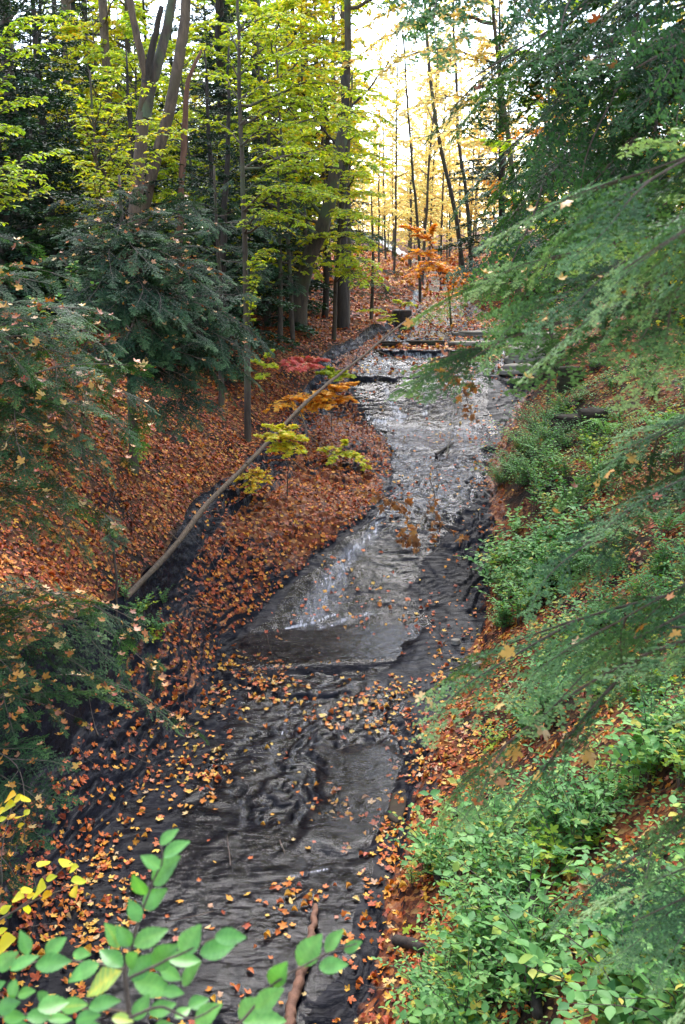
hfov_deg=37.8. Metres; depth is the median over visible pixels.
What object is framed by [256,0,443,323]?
broadleaf tree
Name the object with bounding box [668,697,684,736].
broad leaved plant
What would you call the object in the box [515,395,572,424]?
leafy shrub
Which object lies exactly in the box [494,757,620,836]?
leafy plant
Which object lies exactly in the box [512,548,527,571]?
broad leaved plant
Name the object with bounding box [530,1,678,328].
broadleaf tree
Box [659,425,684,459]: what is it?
leafy plant
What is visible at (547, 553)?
leafy plant
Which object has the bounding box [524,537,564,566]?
broad leaved plant
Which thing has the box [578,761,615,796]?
leafy plant
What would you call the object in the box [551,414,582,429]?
rock
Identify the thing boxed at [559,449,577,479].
leafy plant
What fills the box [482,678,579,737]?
leafy plant
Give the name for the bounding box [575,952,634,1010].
leafy plant
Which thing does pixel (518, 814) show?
leafy plant
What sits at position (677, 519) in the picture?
fern
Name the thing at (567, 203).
maple leaf
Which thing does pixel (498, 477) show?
leafy shrub
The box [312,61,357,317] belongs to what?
tree
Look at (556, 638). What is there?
leafy plant
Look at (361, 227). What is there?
broadleaf tree
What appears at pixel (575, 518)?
broad leaved plant
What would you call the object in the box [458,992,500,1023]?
leafy plant
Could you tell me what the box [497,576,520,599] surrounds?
leafy plant
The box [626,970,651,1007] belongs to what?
leafy plant
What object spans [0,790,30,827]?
yellow leaved twig
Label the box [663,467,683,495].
leafy plant
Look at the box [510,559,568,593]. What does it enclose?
broad leaved plant
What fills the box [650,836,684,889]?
leafy plant
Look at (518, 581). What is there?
leafy plant
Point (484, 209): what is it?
broadleaf tree
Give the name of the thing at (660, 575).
leafy plant
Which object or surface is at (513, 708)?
leafy plant
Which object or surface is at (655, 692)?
leafy plant
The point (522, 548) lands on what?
broad leaved plant
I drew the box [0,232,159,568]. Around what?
hemlock tree
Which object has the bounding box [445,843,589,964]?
broad leaved plant
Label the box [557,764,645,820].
broad leaved plant
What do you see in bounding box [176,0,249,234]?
tree
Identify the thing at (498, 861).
broad leaved plant
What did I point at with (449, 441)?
stick
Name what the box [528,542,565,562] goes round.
broad leaved plant
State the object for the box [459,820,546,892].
leafy plant
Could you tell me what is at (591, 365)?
leafy plant
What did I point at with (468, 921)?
broad leaved plant
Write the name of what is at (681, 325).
yellow tree
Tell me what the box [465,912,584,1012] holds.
leafy plant
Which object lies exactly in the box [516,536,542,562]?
broad leaved plant
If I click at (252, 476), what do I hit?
maple seedling
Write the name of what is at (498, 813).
leafy plant
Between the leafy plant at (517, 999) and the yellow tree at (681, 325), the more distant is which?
the yellow tree at (681, 325)
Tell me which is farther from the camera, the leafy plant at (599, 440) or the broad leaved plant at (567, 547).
the leafy plant at (599, 440)
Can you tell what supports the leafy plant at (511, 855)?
on the creek bank
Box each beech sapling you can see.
[0,10,77,225]
[57,64,198,383]
[185,0,390,442]
[260,0,402,275]
[312,75,396,339]
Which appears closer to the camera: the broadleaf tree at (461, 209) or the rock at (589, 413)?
the rock at (589, 413)
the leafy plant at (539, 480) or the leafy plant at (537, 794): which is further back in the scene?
the leafy plant at (539, 480)
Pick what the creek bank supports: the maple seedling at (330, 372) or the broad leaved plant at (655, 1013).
the broad leaved plant at (655, 1013)
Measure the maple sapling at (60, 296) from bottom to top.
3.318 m
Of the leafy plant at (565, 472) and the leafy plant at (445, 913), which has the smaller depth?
the leafy plant at (445, 913)
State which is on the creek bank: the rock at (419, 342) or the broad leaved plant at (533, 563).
the broad leaved plant at (533, 563)
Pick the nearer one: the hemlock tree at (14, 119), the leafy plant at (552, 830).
the leafy plant at (552, 830)
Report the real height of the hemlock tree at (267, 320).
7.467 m
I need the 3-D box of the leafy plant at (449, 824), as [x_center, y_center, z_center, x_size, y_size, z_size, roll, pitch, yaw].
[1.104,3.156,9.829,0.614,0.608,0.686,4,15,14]
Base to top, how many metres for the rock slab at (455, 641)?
0.111 m
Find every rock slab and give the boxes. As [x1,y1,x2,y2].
[447,341,505,345]
[451,330,498,335]
[451,638,460,644]
[462,660,481,674]
[498,363,538,375]
[504,346,544,363]
[508,332,561,345]
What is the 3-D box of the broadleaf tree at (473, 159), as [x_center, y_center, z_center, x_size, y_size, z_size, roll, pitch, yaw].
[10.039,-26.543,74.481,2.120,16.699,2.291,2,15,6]
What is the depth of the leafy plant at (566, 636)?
12.34 m
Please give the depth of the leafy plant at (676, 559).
12.38 m
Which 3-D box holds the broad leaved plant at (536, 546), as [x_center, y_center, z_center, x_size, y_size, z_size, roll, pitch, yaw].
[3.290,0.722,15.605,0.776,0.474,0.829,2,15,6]
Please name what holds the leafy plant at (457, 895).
on the creek bank
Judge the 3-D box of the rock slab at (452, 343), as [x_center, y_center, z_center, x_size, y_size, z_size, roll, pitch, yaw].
[4.265,-5.312,31.623,1.982,0.169,0.555,-1,15,-3]
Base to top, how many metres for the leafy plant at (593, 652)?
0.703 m
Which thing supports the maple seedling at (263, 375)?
on the forest floor
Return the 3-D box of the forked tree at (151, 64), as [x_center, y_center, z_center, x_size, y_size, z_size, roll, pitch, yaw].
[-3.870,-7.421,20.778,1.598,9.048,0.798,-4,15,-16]
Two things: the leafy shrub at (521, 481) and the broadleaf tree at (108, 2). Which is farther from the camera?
the broadleaf tree at (108, 2)
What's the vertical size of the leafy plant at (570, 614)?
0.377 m
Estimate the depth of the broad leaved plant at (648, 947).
5.85 m
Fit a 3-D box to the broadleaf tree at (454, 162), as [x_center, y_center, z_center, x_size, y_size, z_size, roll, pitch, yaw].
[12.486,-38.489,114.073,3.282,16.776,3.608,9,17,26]
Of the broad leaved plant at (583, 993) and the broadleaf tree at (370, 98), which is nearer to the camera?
the broad leaved plant at (583, 993)
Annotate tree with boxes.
[0,0,88,294]
[0,0,116,351]
[0,0,117,325]
[0,1,34,332]
[0,27,51,115]
[0,71,99,332]
[0,143,83,345]
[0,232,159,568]
[0,575,210,920]
[2,23,153,255]
[13,11,25,87]
[15,5,63,208]
[17,0,113,262]
[20,2,174,220]
[21,65,91,209]
[31,0,155,263]
[32,175,274,474]
[35,0,74,258]
[38,0,195,166]
[40,107,114,302]
[48,13,209,257]
[52,0,92,135]
[54,50,215,350]
[55,52,188,275]
[57,0,201,234]
[61,1,112,227]
[63,2,98,123]
[72,24,208,243]
[77,0,152,86]
[81,88,151,225]
[87,0,113,255]
[88,9,183,277]
[90,98,204,329]
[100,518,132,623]
[101,0,213,301]
[118,14,268,315]
[126,0,176,332]
[134,75,187,198]
[140,0,190,274]
[147,49,299,343]
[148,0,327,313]
[149,46,301,383]
[150,3,217,225]
[166,165,278,406]
[167,0,286,256]
[174,0,216,124]
[174,0,273,151]
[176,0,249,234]
[176,64,246,260]
[179,63,194,141]
[185,0,336,149]
[187,0,343,317]
[188,0,358,339]
[204,0,370,281]
[204,75,334,338]
[230,20,251,112]
[231,0,375,316]
[232,119,320,314]
[235,0,313,118]
[236,145,323,343]
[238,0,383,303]
[249,0,285,272]
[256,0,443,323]
[267,0,393,267]
[269,1,330,299]
[275,119,348,332]
[278,46,381,296]
[310,47,399,329]
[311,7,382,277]
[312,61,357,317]
[318,3,344,67]
[318,3,380,274]
[318,32,378,183]
[336,61,368,207]
[341,0,520,329]
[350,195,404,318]
[351,157,382,245]
[351,157,383,231]
[360,40,397,264]
[362,0,431,273]
[362,15,391,258]
[364,170,397,248]
[365,101,382,230]
[370,64,407,258]
[370,166,412,247]
[373,0,459,302]
[378,0,684,342]
[380,146,439,267]
[382,155,420,236]
[384,127,684,1023]
[389,0,462,285]
[389,153,440,245]
[390,31,420,266]
[393,150,451,247]
[397,39,453,233]
[398,162,428,251]
[407,111,423,244]
[408,70,452,251]
[409,75,439,249]
[410,32,457,260]
[416,27,471,283]
[417,145,477,259]
[417,150,464,254]
[424,3,470,300]
[434,124,495,271]
[435,0,544,298]
[436,166,468,250]
[438,116,463,226]
[441,0,469,267]
[443,0,485,294]
[443,23,459,259]
[445,106,684,337]
[446,175,472,229]
[452,47,490,254]
[461,23,495,247]
[462,0,526,256]
[463,118,475,216]
[468,35,489,259]
[472,159,497,233]
[476,66,575,285]
[477,13,518,215]
[479,0,611,403]
[502,4,521,170]
[511,0,584,236]
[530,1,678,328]
[535,81,608,247]
[629,1,684,498]
[655,158,684,356]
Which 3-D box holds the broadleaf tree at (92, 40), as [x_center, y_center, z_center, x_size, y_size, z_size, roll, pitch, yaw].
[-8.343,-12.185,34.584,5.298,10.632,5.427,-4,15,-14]
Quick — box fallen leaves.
[0,246,684,1023]
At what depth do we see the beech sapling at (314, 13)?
31.88 m
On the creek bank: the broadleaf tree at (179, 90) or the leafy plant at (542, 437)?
the leafy plant at (542, 437)
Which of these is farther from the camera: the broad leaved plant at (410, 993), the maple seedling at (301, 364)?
the maple seedling at (301, 364)
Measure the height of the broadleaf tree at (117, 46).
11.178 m
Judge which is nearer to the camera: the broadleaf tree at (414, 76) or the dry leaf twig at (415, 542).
the dry leaf twig at (415, 542)
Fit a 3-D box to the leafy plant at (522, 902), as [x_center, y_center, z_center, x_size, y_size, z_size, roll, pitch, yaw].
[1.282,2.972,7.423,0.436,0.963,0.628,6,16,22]
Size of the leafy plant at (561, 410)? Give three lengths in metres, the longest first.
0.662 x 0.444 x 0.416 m
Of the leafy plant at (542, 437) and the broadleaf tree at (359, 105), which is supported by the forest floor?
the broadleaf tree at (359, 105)
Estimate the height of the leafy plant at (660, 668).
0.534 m
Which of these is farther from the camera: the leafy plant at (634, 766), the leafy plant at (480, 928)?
the leafy plant at (634, 766)
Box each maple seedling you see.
[233,467,272,493]
[250,349,277,409]
[253,423,309,495]
[262,381,359,432]
[279,355,330,389]
[314,365,356,404]
[317,439,371,470]
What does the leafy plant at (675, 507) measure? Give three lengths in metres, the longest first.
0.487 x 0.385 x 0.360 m
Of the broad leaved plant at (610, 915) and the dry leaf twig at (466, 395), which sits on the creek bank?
the broad leaved plant at (610, 915)
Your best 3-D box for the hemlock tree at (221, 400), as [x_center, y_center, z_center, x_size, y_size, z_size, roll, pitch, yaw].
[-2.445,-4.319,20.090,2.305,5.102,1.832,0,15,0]
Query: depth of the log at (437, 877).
9.38 m
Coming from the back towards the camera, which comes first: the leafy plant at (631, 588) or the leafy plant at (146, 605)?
the leafy plant at (146, 605)
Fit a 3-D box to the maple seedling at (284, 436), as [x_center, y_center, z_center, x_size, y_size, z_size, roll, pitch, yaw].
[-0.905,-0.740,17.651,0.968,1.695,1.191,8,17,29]
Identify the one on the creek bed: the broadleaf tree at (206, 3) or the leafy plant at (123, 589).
the leafy plant at (123, 589)
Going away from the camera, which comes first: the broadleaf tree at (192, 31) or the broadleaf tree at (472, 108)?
the broadleaf tree at (192, 31)
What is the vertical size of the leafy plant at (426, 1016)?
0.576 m
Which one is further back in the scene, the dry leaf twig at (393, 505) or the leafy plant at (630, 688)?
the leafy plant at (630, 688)
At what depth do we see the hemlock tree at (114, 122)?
39.91 m
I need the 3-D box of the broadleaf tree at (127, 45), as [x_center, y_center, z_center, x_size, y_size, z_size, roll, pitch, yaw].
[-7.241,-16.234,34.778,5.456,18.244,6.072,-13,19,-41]
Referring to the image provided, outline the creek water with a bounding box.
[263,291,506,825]
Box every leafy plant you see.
[114,573,136,599]
[124,593,152,619]
[137,592,161,605]
[138,599,157,612]
[147,610,173,631]
[149,625,165,642]
[157,585,172,606]
[371,938,457,999]
[378,970,485,1023]
[388,810,465,875]
[390,951,518,1023]
[398,852,428,886]
[400,985,455,1023]
[402,880,484,963]
[405,975,422,1015]
[411,915,476,989]
[412,898,467,966]
[418,821,455,881]
[421,843,462,880]
[422,924,503,1016]
[422,958,487,1009]
[423,806,457,874]
[424,926,463,986]
[426,879,503,953]
[431,793,485,852]
[436,883,500,972]
[437,821,475,873]
[438,866,492,909]
[441,877,519,961]
[442,884,511,953]
[445,850,523,900]
[457,822,518,885]
[458,793,515,852]
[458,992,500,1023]
[458,997,503,1023]
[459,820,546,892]
[461,783,503,818]
[462,789,521,850]
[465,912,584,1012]
[471,572,534,629]
[472,813,547,872]
[472,889,563,944]
[475,769,529,822]
[475,896,549,945]
[475,929,553,1009]
[476,719,509,752]
[476,902,498,962]
[479,868,525,915]
[480,822,527,852]
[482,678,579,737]
[483,567,522,600]
[486,607,502,628]
[487,569,508,594]
[487,598,523,632]
[489,867,547,904]
[490,814,531,878]
[492,572,560,624]
[492,818,550,847]
[493,546,521,569]
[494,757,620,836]
[495,842,549,941]
[497,562,525,603]
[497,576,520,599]
[498,690,536,720]
[498,808,604,872]
[499,818,556,852]
[500,942,561,995]
[501,783,543,837]
[501,886,588,975]
[501,887,567,947]
[504,569,556,603]
[504,662,581,727]
[504,694,534,712]
[505,562,526,580]
[505,780,543,834]
[506,565,529,595]
[508,651,582,697]
[511,571,552,614]
[513,633,581,673]
[513,754,570,817]
[517,464,559,494]
[518,742,606,842]
[520,559,554,590]
[521,458,554,512]
[523,531,560,581]
[523,544,557,581]
[524,808,616,856]
[525,616,562,637]
[526,438,576,477]
[526,620,564,656]
[527,483,561,512]
[532,419,549,444]
[535,435,549,472]
[538,390,567,412]
[539,595,618,648]
[540,540,574,557]
[540,824,595,855]
[541,463,597,511]
[541,545,582,573]
[542,488,569,518]
[542,579,559,604]
[544,387,578,413]
[544,609,584,634]
[545,422,588,449]
[545,648,592,676]
[546,757,644,832]
[549,469,594,496]
[551,782,614,855]
[552,564,578,593]
[553,449,576,482]
[555,404,567,413]
[556,609,585,634]
[556,824,575,856]
[557,576,620,626]
[558,394,575,408]
[558,403,577,413]
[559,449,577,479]
[560,651,616,698]
[562,469,593,490]
[563,935,647,991]
[564,385,595,402]
[564,627,629,665]
[564,791,610,833]
[565,424,608,453]
[566,864,659,947]
[569,429,610,454]
[574,415,609,442]
[574,453,608,473]
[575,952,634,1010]
[576,588,609,635]
[577,588,648,632]
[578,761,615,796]
[579,353,603,369]
[579,448,619,467]
[579,617,611,657]
[581,431,615,450]
[581,435,608,477]
[581,453,625,489]
[585,725,628,791]
[586,768,621,801]
[590,544,635,565]
[590,919,648,996]
[593,404,631,422]
[595,562,629,609]
[595,662,684,700]
[602,690,616,708]
[602,834,684,914]
[603,372,621,387]
[604,756,658,794]
[606,554,624,576]
[609,741,665,776]
[610,438,634,470]
[610,925,684,1022]
[611,663,653,711]
[612,639,661,691]
[616,424,633,451]
[616,605,673,636]
[616,742,637,774]
[618,407,634,439]
[620,559,665,609]
[625,678,678,734]
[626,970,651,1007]
[627,685,657,706]
[627,863,679,903]
[629,564,671,586]
[630,657,671,694]
[631,668,681,751]
[632,653,683,686]
[633,570,676,622]
[636,531,684,570]
[637,574,682,632]
[637,839,684,901]
[638,879,684,987]
[640,559,654,575]
[641,364,674,399]
[641,554,682,607]
[643,530,684,580]
[643,712,684,791]
[645,556,658,574]
[647,853,684,915]
[649,404,684,418]
[649,866,684,949]
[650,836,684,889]
[651,668,684,740]
[653,570,683,605]
[653,620,681,659]
[653,692,684,765]
[654,414,677,436]
[655,527,684,570]
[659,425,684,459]
[661,548,684,576]
[662,490,684,515]
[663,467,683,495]
[663,567,684,607]
[664,605,684,645]
[665,546,684,566]
[668,675,684,726]
[669,728,684,762]
[673,569,684,620]
[677,369,684,396]
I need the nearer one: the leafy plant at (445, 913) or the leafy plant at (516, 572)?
the leafy plant at (445, 913)
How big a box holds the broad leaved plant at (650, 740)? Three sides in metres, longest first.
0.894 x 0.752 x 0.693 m
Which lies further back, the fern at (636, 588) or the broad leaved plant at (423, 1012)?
the fern at (636, 588)
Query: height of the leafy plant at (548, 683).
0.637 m
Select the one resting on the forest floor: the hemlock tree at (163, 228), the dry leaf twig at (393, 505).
the hemlock tree at (163, 228)
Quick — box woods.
[36,13,684,247]
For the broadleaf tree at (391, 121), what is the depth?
87.03 m
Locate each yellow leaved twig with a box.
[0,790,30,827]
[0,858,86,953]
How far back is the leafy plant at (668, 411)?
18.58 m
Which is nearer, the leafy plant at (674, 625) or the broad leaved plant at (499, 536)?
the leafy plant at (674, 625)
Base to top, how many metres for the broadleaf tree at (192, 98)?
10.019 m
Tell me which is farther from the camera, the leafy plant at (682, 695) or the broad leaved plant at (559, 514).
the broad leaved plant at (559, 514)
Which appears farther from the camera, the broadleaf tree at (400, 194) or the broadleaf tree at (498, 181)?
the broadleaf tree at (400, 194)
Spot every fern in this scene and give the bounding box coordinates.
[571,549,631,575]
[574,525,647,545]
[580,418,626,434]
[607,575,670,598]
[622,509,684,534]
[625,410,678,432]
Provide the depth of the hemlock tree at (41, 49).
37.24 m
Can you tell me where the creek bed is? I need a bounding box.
[0,241,537,1023]
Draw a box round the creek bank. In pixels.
[368,228,684,1023]
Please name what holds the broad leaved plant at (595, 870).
on the creek bank
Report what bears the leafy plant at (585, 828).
on the creek bank
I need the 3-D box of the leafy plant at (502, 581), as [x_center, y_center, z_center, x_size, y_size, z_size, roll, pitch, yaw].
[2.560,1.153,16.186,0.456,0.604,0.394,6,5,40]
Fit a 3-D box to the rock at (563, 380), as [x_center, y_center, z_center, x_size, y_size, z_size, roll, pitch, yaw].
[5.567,-3.200,24.454,0.719,0.719,0.548,-4,15,-17]
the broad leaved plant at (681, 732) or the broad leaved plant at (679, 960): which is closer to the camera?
the broad leaved plant at (679, 960)
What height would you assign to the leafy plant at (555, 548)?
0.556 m
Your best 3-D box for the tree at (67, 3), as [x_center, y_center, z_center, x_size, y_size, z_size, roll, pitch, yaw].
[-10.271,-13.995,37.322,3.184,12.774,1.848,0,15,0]
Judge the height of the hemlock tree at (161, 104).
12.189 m
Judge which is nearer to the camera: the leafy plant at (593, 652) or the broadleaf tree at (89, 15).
the leafy plant at (593, 652)
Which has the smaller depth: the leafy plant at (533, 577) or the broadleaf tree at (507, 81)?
the leafy plant at (533, 577)
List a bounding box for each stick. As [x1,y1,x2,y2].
[434,442,453,455]
[446,424,452,457]
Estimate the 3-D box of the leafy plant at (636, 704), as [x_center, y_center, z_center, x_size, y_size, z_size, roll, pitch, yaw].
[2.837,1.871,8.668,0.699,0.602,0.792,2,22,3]
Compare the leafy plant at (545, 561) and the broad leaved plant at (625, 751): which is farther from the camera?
the leafy plant at (545, 561)
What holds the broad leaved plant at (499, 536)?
on the creek bank
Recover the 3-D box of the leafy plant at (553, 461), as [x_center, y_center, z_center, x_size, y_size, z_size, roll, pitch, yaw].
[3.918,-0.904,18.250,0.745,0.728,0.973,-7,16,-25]
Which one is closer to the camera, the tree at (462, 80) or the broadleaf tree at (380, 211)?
the tree at (462, 80)
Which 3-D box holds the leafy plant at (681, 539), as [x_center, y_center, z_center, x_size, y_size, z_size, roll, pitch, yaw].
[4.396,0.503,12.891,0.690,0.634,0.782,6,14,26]
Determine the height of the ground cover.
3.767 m
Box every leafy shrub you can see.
[471,459,520,486]
[474,435,538,475]
[484,455,544,491]
[490,419,559,456]
[491,443,579,483]
[503,405,578,437]
[503,425,578,460]
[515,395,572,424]
[518,417,592,445]
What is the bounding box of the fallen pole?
[125,305,456,599]
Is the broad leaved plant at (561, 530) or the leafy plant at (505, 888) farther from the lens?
the broad leaved plant at (561, 530)
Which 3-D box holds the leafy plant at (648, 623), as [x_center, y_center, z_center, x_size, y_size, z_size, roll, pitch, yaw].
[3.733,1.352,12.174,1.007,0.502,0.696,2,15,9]
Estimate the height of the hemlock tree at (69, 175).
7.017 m
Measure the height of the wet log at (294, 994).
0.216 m
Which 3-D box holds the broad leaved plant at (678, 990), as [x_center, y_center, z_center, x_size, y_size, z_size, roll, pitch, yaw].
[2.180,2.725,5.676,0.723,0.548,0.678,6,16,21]
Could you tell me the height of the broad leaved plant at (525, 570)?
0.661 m
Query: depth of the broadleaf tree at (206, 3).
49.13 m
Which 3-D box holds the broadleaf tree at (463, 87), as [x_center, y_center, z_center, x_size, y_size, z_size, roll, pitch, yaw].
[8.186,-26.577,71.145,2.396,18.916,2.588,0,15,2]
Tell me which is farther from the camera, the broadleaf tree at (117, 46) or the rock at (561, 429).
the broadleaf tree at (117, 46)
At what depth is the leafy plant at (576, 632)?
12.75 m
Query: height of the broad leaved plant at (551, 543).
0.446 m
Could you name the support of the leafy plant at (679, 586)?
on the creek bank
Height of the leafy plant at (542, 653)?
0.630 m
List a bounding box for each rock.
[379,341,401,346]
[388,789,406,830]
[392,309,413,328]
[405,340,445,344]
[537,348,564,383]
[550,425,571,436]
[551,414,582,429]
[554,366,584,393]
[576,407,609,430]
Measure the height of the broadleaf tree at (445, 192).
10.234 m
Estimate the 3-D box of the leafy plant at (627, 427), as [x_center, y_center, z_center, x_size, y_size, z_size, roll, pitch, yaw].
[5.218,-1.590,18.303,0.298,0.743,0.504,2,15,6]
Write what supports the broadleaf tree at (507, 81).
on the creek bank
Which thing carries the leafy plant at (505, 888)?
on the creek bank
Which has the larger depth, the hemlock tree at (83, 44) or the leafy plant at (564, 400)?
the hemlock tree at (83, 44)
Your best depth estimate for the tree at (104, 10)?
33.06 m
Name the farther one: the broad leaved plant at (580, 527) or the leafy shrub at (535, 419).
the leafy shrub at (535, 419)
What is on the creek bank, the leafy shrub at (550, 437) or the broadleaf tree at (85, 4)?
the leafy shrub at (550, 437)
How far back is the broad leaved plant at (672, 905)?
5.93 m
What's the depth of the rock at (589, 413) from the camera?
20.00 m
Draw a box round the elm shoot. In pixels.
[0,829,361,1023]
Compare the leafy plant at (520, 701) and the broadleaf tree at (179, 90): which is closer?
the leafy plant at (520, 701)
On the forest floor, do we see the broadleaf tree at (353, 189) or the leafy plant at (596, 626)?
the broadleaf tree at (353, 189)
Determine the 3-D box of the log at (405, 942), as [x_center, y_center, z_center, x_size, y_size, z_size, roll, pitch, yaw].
[0.585,3.768,8.719,0.112,0.294,0.482,-8,17,-28]
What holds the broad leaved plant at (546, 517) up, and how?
on the creek bank
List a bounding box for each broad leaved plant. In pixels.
[385,826,463,864]
[390,960,462,998]
[395,968,461,1021]
[396,951,499,1023]
[400,803,463,866]
[419,768,515,875]
[429,897,506,1014]
[433,827,549,910]
[435,985,467,1023]
[439,886,513,961]
[440,951,510,1007]
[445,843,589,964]
[457,543,509,572]
[460,853,524,898]
[474,560,521,591]
[475,538,527,588]
[479,524,521,564]
[480,885,598,1006]
[481,534,516,564]
[494,539,544,566]
[496,817,598,886]
[496,899,569,954]
[497,535,546,558]
[502,526,542,557]
[503,526,567,558]
[505,502,531,535]
[505,874,683,1023]
[506,525,559,555]
[508,541,550,561]
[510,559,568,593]
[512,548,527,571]
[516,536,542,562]
[517,549,567,571]
[517,555,559,581]
[520,561,558,581]
[521,792,601,866]
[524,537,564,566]
[525,504,572,540]
[525,746,607,826]
[525,783,615,842]
[527,539,568,550]
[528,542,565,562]
[529,541,552,557]
[531,518,583,542]
[536,501,574,533]
[544,515,593,568]
[548,562,585,585]
[549,527,597,563]
[551,513,586,545]
[551,918,655,1023]
[552,540,574,562]
[554,489,599,531]
[555,913,635,979]
[556,522,593,551]
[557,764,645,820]
[558,911,682,1023]
[563,504,583,532]
[563,541,599,575]
[568,853,641,1004]
[569,926,624,992]
[571,952,667,1023]
[583,888,684,957]
[588,495,621,522]
[595,697,679,774]
[598,728,684,791]
[602,718,677,760]
[604,888,671,976]
[608,909,684,1023]
[613,878,683,920]
[619,845,684,904]
[619,882,684,931]
[623,852,676,942]
[630,695,684,780]
[635,861,684,978]
[649,892,684,982]
[654,772,684,867]
[658,949,682,992]
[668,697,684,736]
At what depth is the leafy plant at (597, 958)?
6.18 m
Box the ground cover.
[415,342,684,1023]
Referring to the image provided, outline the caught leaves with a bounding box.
[0,8,684,907]
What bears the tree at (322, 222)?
on the forest floor
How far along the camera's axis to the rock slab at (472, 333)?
33.88 m
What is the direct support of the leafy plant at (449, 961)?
on the creek bank
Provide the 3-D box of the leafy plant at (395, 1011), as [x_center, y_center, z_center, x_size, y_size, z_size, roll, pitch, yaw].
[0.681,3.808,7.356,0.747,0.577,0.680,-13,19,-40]
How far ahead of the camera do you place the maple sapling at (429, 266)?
34.28 m
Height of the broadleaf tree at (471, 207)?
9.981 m
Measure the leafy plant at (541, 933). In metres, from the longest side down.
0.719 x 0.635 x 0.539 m
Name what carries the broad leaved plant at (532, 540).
on the creek bank
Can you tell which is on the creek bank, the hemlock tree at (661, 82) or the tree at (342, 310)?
the hemlock tree at (661, 82)
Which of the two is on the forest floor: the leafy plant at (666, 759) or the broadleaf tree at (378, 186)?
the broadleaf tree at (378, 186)
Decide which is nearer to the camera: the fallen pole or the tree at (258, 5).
the fallen pole
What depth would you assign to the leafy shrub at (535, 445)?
19.50 m
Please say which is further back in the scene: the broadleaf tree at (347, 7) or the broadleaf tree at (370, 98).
the broadleaf tree at (370, 98)
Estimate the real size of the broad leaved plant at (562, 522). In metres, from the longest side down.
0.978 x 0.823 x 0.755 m
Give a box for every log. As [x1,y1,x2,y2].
[284,903,317,1023]
[391,934,425,953]
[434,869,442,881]
[525,854,543,1019]
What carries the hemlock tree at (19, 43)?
on the forest floor
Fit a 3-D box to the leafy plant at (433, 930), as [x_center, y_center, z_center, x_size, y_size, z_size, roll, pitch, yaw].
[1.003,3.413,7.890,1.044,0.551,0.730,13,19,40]
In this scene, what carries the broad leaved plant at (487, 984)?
on the creek bank
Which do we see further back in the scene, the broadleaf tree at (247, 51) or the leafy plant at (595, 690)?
the broadleaf tree at (247, 51)
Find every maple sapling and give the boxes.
[19,260,104,467]
[356,299,417,334]
[398,223,472,324]
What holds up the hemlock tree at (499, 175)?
on the creek bank
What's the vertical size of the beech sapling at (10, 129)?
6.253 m
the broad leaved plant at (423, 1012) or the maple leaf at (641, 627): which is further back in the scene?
the broad leaved plant at (423, 1012)
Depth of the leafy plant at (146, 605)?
13.57 m
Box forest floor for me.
[0,240,417,660]
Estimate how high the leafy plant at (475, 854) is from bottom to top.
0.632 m
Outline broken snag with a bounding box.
[175,50,201,346]
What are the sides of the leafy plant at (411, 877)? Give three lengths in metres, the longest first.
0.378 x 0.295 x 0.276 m
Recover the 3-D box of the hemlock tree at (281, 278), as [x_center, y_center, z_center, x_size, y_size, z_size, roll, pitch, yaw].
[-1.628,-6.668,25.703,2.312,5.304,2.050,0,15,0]
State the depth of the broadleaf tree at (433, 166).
74.82 m
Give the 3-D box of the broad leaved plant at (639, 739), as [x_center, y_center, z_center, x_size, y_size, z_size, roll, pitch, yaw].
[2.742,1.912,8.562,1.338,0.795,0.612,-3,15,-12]
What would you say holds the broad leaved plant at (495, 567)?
on the creek bank
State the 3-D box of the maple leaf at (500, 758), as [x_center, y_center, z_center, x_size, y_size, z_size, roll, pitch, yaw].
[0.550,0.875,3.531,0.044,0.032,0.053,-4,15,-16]
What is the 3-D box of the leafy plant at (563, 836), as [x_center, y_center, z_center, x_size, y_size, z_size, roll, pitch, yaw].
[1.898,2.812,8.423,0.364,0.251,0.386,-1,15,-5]
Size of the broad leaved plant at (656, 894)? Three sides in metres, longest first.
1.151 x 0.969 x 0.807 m
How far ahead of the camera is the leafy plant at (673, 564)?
11.95 m
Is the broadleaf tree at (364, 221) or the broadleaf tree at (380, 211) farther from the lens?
the broadleaf tree at (380, 211)
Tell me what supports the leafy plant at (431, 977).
on the creek bank
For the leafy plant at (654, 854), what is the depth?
6.56 m
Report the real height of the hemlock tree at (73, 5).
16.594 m
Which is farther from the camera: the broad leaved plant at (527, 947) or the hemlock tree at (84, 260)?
the hemlock tree at (84, 260)
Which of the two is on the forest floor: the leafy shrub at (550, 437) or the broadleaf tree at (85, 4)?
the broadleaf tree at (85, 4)
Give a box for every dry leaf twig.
[349,487,412,523]
[395,480,468,553]
[438,350,480,424]
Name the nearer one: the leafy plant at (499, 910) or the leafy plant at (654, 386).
the leafy plant at (499, 910)
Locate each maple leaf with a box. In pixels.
[402,318,413,326]
[414,691,424,702]
[426,697,433,707]
[488,767,494,775]
[490,753,503,765]
[494,702,504,709]
[495,776,506,787]
[498,644,514,661]
[505,744,522,761]
[534,723,550,742]
[560,200,572,208]
[577,884,587,891]
[580,747,596,769]
[587,13,600,22]
[593,473,600,491]
[603,468,614,478]
[625,453,638,463]
[635,623,647,633]
[668,629,681,640]
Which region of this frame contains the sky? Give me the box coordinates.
[12,0,684,230]
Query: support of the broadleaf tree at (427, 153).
on the creek bank
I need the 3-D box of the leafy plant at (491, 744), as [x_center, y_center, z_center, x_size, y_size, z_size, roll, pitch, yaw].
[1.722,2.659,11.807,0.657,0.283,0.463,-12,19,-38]

